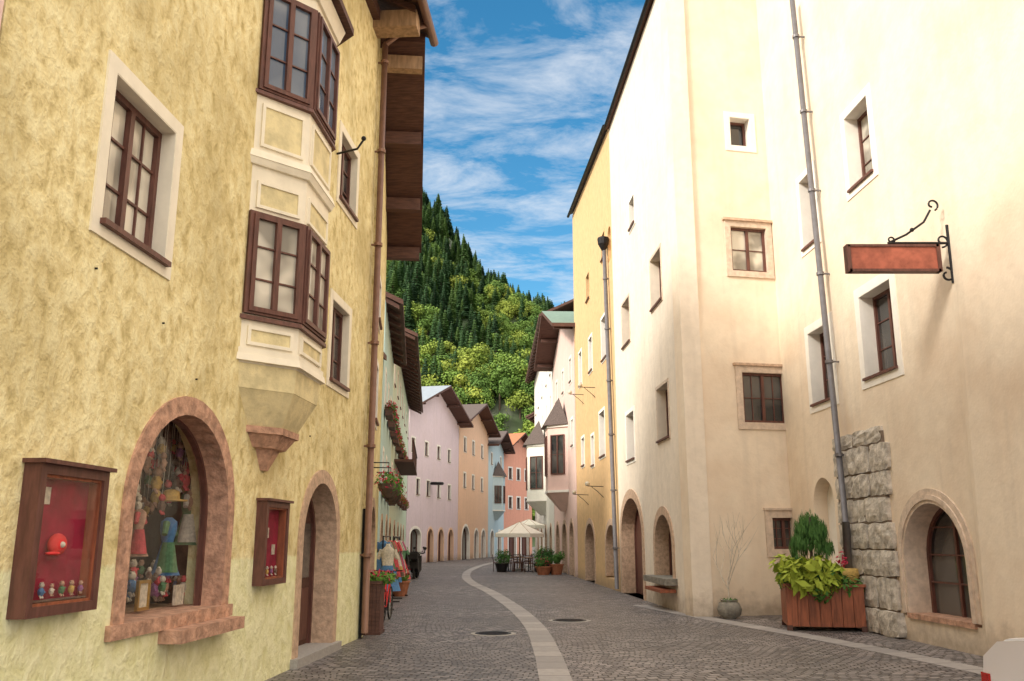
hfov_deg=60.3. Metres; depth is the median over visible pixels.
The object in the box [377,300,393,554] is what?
walls
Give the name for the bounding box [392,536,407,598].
clothes rack
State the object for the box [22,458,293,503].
display case top
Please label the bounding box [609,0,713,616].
walls
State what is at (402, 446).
flower leaves
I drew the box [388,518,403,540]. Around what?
stone arches
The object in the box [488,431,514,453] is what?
roof soffit
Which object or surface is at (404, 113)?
roof soffit
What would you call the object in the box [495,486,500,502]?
window glass
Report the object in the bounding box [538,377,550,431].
window reveals
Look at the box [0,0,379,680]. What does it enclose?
walls
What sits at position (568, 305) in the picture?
roof soffit
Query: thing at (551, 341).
purlins
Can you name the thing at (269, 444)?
oriel corbel
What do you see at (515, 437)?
roof slopes
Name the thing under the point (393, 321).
rafter tails
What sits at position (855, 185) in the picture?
window sills
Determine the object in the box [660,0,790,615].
walls
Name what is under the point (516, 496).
window surrounds
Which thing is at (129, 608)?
shop floor
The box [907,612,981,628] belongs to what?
arch sill
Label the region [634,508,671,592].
arch frames
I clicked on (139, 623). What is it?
shop sill
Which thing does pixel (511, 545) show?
door leaves
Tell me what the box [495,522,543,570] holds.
patio umbrella
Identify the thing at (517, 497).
window reveals
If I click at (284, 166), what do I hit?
oriel cornice
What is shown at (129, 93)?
window reveals
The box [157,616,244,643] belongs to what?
shop sill slab
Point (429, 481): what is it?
window reveals
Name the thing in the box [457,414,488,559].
walls
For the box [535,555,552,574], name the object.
flower tub
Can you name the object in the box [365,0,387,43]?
wall plate
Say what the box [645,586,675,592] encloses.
wall seat
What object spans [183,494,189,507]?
sleeves
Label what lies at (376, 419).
window sills
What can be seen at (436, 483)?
round sign
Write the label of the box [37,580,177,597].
toy bodies
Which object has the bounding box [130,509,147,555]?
dress
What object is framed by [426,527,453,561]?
stone arches
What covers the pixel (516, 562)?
cafe chair
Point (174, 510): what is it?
shop side
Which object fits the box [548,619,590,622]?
manhole cover
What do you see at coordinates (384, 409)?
window surrounds
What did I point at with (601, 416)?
window reveals
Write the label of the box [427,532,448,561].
door leaves
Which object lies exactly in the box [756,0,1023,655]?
walls
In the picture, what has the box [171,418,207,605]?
shop frame
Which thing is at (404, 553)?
dress form mannequin
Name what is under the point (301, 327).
oriel ledge
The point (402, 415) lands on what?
window reveals
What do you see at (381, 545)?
clothes rack
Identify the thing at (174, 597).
picture frames
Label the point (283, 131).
oriel panels
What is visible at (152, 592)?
toy bodies
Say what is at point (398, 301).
roof soffit
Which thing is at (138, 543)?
apron
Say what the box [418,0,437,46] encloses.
gutter
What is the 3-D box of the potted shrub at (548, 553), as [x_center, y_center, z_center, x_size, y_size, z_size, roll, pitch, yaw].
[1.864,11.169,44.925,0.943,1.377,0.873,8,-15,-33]
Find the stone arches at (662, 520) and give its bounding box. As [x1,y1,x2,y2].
[620,489,675,600]
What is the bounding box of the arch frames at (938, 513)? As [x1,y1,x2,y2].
[926,508,967,616]
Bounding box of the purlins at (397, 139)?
[385,131,420,260]
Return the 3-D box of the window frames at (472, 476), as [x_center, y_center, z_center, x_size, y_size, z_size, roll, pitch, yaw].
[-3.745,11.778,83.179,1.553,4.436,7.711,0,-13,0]
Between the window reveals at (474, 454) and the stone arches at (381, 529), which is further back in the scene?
the window reveals at (474, 454)
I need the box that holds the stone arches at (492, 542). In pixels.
[490,529,501,556]
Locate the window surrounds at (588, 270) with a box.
[585,228,604,303]
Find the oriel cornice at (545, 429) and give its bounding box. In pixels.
[544,424,568,493]
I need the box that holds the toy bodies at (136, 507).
[48,447,185,593]
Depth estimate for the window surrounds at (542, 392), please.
63.40 m
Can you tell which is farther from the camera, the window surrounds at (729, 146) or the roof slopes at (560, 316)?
the roof slopes at (560, 316)
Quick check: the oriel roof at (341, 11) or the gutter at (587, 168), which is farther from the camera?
the gutter at (587, 168)
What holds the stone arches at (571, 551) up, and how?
attached to the walls at (565, 348)
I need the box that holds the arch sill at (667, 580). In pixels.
[643,575,677,585]
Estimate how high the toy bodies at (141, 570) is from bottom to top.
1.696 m
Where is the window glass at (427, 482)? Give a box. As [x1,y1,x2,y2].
[412,439,448,498]
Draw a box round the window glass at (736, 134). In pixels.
[730,125,790,545]
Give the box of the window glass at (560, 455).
[551,435,562,472]
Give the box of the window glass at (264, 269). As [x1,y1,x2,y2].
[103,101,325,329]
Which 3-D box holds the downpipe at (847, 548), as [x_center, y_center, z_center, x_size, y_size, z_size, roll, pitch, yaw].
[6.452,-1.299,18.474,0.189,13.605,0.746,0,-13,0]
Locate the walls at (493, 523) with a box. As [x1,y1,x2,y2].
[488,444,503,556]
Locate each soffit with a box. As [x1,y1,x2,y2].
[238,362,319,405]
[239,387,315,433]
[377,0,427,37]
[380,33,424,252]
[385,291,406,365]
[401,328,422,412]
[423,386,473,427]
[470,404,500,437]
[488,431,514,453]
[503,433,528,450]
[525,299,573,382]
[525,411,534,421]
[534,311,574,371]
[570,129,606,214]
[606,0,653,129]
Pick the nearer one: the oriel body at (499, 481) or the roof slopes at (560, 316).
the roof slopes at (560, 316)
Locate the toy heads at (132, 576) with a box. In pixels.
[39,438,276,587]
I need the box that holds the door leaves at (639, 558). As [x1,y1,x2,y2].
[636,512,642,594]
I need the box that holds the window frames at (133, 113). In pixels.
[115,0,350,381]
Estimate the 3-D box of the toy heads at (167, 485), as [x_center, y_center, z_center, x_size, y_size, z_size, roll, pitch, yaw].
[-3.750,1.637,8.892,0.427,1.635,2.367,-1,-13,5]
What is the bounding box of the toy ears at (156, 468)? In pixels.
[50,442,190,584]
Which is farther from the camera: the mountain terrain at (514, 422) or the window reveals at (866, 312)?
the mountain terrain at (514, 422)
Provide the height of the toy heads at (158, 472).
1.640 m
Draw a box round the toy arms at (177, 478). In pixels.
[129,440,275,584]
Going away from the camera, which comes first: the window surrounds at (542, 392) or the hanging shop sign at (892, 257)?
the hanging shop sign at (892, 257)
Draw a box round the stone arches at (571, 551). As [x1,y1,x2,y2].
[556,518,574,576]
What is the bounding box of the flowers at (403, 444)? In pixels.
[399,433,408,507]
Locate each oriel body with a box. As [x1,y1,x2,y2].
[239,0,336,383]
[493,477,504,509]
[527,446,545,499]
[545,426,568,492]
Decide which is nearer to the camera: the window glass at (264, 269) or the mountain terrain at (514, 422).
the window glass at (264, 269)
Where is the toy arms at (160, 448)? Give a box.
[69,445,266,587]
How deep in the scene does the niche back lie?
18.92 m
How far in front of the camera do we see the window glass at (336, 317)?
14.71 m
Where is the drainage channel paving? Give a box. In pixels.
[462,558,572,680]
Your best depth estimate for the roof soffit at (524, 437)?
100.80 m
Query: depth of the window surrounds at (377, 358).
18.64 m
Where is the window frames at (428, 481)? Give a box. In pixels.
[412,438,449,497]
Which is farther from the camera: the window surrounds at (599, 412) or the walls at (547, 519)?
the walls at (547, 519)
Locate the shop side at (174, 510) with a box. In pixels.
[157,422,190,603]
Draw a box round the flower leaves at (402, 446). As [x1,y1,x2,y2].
[397,433,408,508]
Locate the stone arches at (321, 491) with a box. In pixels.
[291,470,339,658]
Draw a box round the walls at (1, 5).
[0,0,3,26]
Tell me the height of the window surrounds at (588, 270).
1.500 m
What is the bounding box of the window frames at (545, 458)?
[544,434,564,476]
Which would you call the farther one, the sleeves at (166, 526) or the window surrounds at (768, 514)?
the window surrounds at (768, 514)
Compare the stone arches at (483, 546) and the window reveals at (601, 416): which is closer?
the window reveals at (601, 416)
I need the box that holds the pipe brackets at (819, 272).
[792,34,843,456]
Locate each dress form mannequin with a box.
[377,544,400,610]
[402,547,410,578]
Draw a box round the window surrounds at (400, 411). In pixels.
[391,364,407,498]
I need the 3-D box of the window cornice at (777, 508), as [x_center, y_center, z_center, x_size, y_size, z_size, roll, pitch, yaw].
[6.331,3.915,20.460,1.056,0.050,0.302,0,-13,0]
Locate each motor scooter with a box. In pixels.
[405,547,415,569]
[409,547,425,578]
[411,547,426,576]
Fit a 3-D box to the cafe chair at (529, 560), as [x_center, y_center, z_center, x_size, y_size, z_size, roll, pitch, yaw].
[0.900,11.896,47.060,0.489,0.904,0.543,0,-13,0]
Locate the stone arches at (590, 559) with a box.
[585,518,618,583]
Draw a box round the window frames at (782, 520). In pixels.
[659,122,790,548]
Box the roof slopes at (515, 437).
[509,433,524,444]
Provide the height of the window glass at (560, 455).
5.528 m
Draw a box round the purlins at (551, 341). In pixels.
[537,322,572,367]
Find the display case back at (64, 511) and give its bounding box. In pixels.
[33,478,278,599]
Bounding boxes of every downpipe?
[361,22,426,632]
[602,250,618,588]
[789,0,852,583]
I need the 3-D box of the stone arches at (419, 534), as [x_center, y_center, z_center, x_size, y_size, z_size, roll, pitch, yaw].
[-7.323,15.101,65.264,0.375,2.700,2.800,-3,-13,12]
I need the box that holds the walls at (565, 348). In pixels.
[553,326,577,577]
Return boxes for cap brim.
[45,551,59,555]
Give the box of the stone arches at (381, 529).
[380,514,387,541]
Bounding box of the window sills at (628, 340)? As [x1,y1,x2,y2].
[621,220,668,462]
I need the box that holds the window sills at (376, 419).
[375,317,382,425]
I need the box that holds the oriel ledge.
[240,88,335,348]
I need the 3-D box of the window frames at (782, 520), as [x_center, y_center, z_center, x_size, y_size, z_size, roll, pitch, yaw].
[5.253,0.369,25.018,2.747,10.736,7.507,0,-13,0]
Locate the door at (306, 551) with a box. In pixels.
[298,507,310,645]
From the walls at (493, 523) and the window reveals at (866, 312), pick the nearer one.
the window reveals at (866, 312)
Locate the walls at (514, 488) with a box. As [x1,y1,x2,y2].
[504,439,531,555]
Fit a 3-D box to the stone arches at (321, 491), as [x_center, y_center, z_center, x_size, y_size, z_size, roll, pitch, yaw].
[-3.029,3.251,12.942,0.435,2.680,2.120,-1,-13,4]
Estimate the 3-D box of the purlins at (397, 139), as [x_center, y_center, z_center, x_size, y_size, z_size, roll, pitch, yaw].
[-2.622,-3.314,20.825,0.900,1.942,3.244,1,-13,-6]
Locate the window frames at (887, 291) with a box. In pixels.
[820,110,896,398]
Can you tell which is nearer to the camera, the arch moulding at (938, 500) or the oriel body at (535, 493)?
the arch moulding at (938, 500)
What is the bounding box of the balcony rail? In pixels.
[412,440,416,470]
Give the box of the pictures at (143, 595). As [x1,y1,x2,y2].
[139,583,181,607]
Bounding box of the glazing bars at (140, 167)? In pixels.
[102,23,347,363]
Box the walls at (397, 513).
[389,365,408,542]
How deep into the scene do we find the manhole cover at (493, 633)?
15.89 m
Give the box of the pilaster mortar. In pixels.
[837,430,902,637]
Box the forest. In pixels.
[386,190,564,520]
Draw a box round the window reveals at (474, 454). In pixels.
[464,437,482,490]
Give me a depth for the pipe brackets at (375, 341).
16.23 m
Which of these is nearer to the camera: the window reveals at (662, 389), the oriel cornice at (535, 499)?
the window reveals at (662, 389)
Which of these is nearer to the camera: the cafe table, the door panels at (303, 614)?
the door panels at (303, 614)
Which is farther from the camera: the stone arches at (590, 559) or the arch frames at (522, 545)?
the arch frames at (522, 545)
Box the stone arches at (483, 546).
[461,524,485,559]
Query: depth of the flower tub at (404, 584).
26.62 m
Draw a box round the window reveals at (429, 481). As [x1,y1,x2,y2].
[412,437,450,498]
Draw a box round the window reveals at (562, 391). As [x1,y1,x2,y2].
[556,358,572,444]
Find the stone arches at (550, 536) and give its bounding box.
[537,523,551,551]
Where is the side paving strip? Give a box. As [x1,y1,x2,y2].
[632,605,982,674]
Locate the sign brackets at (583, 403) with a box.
[570,387,603,504]
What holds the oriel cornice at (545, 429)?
attached to the walls at (565, 348)
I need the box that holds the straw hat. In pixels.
[163,489,187,501]
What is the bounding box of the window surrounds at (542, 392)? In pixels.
[536,372,550,415]
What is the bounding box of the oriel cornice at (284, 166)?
[250,148,334,212]
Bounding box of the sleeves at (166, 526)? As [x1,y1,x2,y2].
[162,521,177,535]
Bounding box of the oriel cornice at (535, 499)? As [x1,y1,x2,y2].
[526,444,545,501]
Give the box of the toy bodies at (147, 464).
[143,439,192,592]
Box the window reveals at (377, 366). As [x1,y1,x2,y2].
[375,282,380,417]
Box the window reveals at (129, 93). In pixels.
[102,74,357,385]
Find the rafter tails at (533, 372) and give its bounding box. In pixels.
[527,330,538,383]
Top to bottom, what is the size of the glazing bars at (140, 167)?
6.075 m
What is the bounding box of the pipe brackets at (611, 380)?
[603,277,619,548]
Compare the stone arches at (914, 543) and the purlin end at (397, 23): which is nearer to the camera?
the stone arches at (914, 543)
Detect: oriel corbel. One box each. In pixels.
[246,425,298,470]
[493,511,504,519]
[527,501,545,515]
[546,492,568,511]
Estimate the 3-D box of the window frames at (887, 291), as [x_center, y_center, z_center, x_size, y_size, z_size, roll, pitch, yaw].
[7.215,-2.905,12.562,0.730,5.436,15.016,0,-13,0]
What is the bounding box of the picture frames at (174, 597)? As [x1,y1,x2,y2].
[172,584,184,604]
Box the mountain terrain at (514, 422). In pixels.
[425,238,534,546]
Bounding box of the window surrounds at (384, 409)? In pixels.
[382,366,391,478]
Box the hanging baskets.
[378,483,401,504]
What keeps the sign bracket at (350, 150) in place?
attached to the walls at (102, 364)
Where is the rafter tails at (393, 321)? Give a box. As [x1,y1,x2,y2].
[386,297,403,368]
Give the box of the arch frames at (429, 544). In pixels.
[411,529,449,560]
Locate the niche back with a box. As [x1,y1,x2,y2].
[827,485,838,564]
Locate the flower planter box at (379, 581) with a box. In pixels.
[366,569,398,634]
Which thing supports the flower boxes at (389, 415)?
attached to the walls at (383, 505)
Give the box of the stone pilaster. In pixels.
[832,426,906,637]
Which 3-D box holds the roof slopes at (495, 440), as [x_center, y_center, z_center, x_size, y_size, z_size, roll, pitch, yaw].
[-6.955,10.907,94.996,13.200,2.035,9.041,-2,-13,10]
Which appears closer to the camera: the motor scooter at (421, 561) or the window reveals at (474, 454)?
the motor scooter at (421, 561)
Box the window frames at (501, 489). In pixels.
[491,453,504,503]
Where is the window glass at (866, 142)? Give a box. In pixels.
[861,115,872,172]
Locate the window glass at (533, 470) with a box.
[531,457,541,488]
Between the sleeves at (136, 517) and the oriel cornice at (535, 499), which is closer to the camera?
the sleeves at (136, 517)
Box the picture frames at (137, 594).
[134,579,151,611]
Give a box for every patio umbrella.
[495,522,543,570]
[522,519,544,566]
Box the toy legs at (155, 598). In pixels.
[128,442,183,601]
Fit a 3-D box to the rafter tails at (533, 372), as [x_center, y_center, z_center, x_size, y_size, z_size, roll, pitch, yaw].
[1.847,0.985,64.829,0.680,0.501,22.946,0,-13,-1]
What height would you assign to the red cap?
0.160 m
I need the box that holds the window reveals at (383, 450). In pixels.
[382,374,389,482]
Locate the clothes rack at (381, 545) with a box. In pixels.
[376,536,399,605]
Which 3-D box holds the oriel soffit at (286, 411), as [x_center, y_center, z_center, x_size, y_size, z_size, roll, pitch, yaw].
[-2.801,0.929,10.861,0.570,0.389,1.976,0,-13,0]
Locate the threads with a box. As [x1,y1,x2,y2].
[139,423,190,500]
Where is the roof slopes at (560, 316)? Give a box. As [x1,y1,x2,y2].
[542,311,574,322]
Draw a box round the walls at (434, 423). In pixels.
[405,394,458,562]
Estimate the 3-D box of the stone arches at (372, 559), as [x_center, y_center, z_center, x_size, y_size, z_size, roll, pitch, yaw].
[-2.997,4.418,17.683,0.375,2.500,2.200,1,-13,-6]
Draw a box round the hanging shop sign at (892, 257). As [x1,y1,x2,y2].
[843,200,953,282]
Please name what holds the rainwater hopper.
attached to the walls at (591, 218)
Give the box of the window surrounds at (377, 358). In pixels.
[375,275,381,430]
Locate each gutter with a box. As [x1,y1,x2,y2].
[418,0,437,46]
[567,125,603,217]
[603,0,649,128]
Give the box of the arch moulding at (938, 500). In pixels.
[899,495,976,623]
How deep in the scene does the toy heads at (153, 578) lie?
9.38 m
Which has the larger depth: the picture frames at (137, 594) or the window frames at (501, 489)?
the window frames at (501, 489)
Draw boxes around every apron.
[130,529,146,553]
[156,542,177,572]
[177,514,195,541]
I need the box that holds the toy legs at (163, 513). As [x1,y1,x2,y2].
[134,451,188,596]
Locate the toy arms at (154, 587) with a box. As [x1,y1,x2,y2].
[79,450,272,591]
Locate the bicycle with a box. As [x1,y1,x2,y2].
[378,570,402,620]
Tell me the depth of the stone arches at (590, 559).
34.78 m
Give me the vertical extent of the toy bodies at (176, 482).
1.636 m
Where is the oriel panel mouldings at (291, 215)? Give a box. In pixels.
[246,103,331,367]
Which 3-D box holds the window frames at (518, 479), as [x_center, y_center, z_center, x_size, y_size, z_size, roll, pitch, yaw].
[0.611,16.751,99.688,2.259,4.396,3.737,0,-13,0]
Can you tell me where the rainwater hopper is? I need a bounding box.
[597,236,608,250]
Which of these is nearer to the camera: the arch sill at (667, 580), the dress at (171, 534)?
the dress at (171, 534)
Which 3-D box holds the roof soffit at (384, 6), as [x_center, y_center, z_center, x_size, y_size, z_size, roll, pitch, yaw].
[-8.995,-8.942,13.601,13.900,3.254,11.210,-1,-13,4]
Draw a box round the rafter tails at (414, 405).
[402,332,420,413]
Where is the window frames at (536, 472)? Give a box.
[526,456,542,490]
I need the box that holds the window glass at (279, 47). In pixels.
[269,0,335,128]
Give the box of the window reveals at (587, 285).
[586,232,603,298]
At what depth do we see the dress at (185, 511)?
9.66 m
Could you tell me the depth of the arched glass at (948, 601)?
14.61 m
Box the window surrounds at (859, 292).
[796,82,904,413]
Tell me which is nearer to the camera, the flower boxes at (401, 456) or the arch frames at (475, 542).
the flower boxes at (401, 456)
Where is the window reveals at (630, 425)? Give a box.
[626,117,750,459]
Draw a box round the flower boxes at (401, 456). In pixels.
[393,437,406,510]
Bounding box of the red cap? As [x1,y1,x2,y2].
[47,533,66,555]
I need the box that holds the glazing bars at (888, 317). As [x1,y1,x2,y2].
[824,135,891,380]
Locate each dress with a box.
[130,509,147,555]
[151,517,179,575]
[174,491,196,544]
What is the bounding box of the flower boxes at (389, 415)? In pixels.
[382,408,396,505]
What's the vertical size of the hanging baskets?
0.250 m
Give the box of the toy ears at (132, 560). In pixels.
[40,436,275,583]
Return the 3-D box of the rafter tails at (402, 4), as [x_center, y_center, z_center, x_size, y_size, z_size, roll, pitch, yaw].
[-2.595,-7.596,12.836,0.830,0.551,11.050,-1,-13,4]
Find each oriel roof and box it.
[332,0,353,46]
[493,462,506,476]
[523,421,543,447]
[541,398,567,429]
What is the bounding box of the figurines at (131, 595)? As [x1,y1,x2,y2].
[39,447,276,601]
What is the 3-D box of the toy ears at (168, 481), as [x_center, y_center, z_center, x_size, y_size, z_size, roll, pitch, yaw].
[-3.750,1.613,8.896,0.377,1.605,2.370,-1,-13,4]
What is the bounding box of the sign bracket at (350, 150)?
[336,140,363,154]
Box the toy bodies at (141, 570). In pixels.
[58,438,182,593]
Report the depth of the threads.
9.56 m
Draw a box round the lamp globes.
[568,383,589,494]
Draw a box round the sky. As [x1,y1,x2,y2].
[423,0,644,306]
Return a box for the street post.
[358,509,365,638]
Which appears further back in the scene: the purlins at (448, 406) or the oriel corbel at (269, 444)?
the purlins at (448, 406)
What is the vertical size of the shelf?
0.010 m
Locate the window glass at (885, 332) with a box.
[823,294,893,396]
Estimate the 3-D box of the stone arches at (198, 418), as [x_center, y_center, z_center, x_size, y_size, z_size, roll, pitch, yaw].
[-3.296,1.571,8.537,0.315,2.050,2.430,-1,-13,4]
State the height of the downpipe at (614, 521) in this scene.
11.911 m
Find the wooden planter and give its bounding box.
[768,508,867,631]
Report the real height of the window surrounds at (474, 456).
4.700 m
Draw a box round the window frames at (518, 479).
[509,468,526,508]
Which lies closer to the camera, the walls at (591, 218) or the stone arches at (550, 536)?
the walls at (591, 218)
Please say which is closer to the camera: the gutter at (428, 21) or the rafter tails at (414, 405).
the gutter at (428, 21)
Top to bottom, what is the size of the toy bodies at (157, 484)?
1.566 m
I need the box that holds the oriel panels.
[251,108,329,361]
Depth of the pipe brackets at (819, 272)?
18.48 m
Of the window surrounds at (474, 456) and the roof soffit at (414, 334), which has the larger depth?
the window surrounds at (474, 456)
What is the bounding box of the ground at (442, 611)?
[265,547,982,680]
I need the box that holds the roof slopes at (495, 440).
[488,431,506,443]
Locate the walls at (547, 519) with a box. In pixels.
[534,368,554,563]
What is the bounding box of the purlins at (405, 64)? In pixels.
[387,54,421,74]
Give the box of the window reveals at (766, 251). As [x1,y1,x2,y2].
[730,226,791,549]
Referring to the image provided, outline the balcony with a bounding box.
[394,459,416,475]
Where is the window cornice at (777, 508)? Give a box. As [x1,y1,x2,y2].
[763,508,791,509]
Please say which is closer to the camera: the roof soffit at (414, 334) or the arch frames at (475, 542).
the roof soffit at (414, 334)
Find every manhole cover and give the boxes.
[470,631,515,635]
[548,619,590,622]
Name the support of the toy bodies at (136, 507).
attached to the walls at (102, 364)
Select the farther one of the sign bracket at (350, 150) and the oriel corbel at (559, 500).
the oriel corbel at (559, 500)
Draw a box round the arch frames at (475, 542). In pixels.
[462,528,482,558]
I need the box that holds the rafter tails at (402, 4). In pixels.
[379,0,423,38]
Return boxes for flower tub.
[393,566,409,595]
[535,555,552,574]
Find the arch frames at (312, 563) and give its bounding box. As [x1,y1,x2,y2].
[306,497,315,642]
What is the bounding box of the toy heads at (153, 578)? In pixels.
[129,432,186,581]
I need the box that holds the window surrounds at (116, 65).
[89,50,359,398]
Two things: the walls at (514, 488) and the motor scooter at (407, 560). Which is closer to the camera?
the motor scooter at (407, 560)
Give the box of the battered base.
[936,64,1023,650]
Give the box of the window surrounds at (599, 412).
[578,312,605,468]
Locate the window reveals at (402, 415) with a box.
[392,364,407,497]
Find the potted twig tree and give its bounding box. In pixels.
[713,512,757,618]
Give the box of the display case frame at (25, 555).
[6,463,289,619]
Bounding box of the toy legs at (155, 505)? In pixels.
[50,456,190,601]
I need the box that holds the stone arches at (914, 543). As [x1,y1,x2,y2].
[897,488,982,624]
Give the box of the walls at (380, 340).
[362,48,386,635]
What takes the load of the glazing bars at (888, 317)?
attached to the window reveals at (866, 312)
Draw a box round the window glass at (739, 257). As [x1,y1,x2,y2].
[731,231,762,270]
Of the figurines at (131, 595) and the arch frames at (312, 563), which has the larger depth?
the arch frames at (312, 563)
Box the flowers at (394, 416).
[384,400,400,480]
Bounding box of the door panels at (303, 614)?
[299,587,308,640]
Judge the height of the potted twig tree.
2.255 m
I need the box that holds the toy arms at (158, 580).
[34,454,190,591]
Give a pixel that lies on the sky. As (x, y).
(519, 94)
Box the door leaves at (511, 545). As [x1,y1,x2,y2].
[509,537,525,554]
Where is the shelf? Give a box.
[33,596,85,602]
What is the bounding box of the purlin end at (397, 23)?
[373,9,419,37]
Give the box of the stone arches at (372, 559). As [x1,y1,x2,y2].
[370,498,375,571]
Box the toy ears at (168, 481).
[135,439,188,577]
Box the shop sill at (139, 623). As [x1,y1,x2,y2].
[104,604,232,641]
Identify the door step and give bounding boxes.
[290,641,341,669]
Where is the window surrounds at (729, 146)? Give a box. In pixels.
[625,111,756,465]
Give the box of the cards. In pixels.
[44,487,274,553]
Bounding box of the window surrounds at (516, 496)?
[508,466,528,509]
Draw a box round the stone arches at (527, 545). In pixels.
[507,537,528,555]
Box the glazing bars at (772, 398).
[732,249,790,545]
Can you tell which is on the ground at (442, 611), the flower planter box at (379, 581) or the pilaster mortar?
the flower planter box at (379, 581)
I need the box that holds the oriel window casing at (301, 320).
[242,0,335,342]
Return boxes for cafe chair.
[512,554,521,571]
[513,554,521,561]
[524,555,532,571]
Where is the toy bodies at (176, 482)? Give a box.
[128,438,276,591]
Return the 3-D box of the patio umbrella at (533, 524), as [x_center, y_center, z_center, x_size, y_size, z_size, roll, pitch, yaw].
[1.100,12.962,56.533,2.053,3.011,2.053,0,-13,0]
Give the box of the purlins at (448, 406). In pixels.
[424,395,468,424]
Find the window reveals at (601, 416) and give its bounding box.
[578,315,605,464]
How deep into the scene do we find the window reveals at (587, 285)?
38.21 m
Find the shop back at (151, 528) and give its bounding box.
[126,421,171,604]
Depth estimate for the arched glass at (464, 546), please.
79.59 m
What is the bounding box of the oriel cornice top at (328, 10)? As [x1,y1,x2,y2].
[316,0,344,45]
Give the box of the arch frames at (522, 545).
[513,537,522,554]
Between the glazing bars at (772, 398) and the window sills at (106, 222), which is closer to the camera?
the window sills at (106, 222)
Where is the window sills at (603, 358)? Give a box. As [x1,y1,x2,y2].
[580,258,605,466]
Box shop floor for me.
[125,603,181,616]
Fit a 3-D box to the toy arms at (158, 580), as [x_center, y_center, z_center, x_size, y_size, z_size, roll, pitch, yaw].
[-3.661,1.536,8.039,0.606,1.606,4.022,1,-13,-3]
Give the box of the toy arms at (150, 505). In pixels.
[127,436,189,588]
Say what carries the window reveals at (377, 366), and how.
attached to the walls at (380, 340)
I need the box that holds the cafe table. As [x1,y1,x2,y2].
[522,557,534,571]
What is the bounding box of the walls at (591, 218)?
[572,129,620,591]
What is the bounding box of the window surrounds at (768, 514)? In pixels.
[621,220,791,556]
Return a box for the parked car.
[981,638,1023,680]
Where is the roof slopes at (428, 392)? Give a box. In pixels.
[422,385,450,400]
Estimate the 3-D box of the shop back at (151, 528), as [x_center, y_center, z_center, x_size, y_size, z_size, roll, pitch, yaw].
[-4.199,1.773,8.726,0.100,2.700,3.100,-1,-13,4]
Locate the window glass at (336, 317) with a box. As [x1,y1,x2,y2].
[333,155,347,378]
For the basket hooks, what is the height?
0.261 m
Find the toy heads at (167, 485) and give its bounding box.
[138,440,189,581]
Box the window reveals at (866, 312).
[798,95,896,402]
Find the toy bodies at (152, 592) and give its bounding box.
[77,448,272,596]
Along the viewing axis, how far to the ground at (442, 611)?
14.32 m
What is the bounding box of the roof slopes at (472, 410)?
[462,404,486,418]
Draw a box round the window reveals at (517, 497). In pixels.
[511,468,527,508]
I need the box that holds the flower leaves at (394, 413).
[384,401,400,434]
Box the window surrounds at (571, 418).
[555,355,573,448]
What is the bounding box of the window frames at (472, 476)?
[464,438,481,490]
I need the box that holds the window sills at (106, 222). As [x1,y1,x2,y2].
[100,195,358,391]
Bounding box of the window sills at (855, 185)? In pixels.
[801,169,897,406]
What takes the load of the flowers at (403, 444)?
attached to the flower boxes at (401, 456)
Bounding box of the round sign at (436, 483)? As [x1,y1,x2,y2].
[430,482,443,484]
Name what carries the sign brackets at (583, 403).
attached to the walls at (591, 218)
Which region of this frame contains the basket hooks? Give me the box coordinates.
[374,462,392,475]
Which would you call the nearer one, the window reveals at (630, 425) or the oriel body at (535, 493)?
the window reveals at (630, 425)
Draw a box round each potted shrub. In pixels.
[495,549,510,571]
[532,545,544,571]
[538,546,554,573]
[549,551,564,574]
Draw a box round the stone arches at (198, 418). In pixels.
[110,396,234,624]
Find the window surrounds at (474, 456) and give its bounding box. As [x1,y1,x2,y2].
[463,436,483,492]
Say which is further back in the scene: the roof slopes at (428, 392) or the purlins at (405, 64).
the roof slopes at (428, 392)
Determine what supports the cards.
attached to the display case back at (64, 511)
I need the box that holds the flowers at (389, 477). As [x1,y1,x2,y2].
[373,466,406,500]
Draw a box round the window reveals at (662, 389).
[621,247,666,439]
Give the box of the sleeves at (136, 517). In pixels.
[134,511,147,523]
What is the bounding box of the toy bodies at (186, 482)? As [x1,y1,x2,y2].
[130,449,189,585]
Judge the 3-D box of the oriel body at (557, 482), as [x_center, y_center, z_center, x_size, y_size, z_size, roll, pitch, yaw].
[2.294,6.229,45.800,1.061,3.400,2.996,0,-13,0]
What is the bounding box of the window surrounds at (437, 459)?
[411,436,450,500]
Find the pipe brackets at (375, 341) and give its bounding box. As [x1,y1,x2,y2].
[360,59,388,556]
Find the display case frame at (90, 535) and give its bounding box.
[32,474,286,606]
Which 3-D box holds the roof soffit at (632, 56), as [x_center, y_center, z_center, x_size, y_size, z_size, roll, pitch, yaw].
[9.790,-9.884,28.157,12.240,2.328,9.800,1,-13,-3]
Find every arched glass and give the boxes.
[410,530,415,551]
[463,530,465,558]
[931,512,971,617]
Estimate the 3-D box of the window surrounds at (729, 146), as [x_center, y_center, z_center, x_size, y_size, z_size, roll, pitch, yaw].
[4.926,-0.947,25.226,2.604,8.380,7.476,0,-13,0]
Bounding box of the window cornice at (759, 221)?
[722,217,782,366]
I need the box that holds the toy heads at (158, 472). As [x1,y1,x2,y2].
[50,443,191,587]
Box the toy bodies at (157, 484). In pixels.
[68,444,268,592]
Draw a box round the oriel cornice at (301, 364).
[236,346,324,384]
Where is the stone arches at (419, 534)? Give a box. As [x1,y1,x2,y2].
[409,526,421,554]

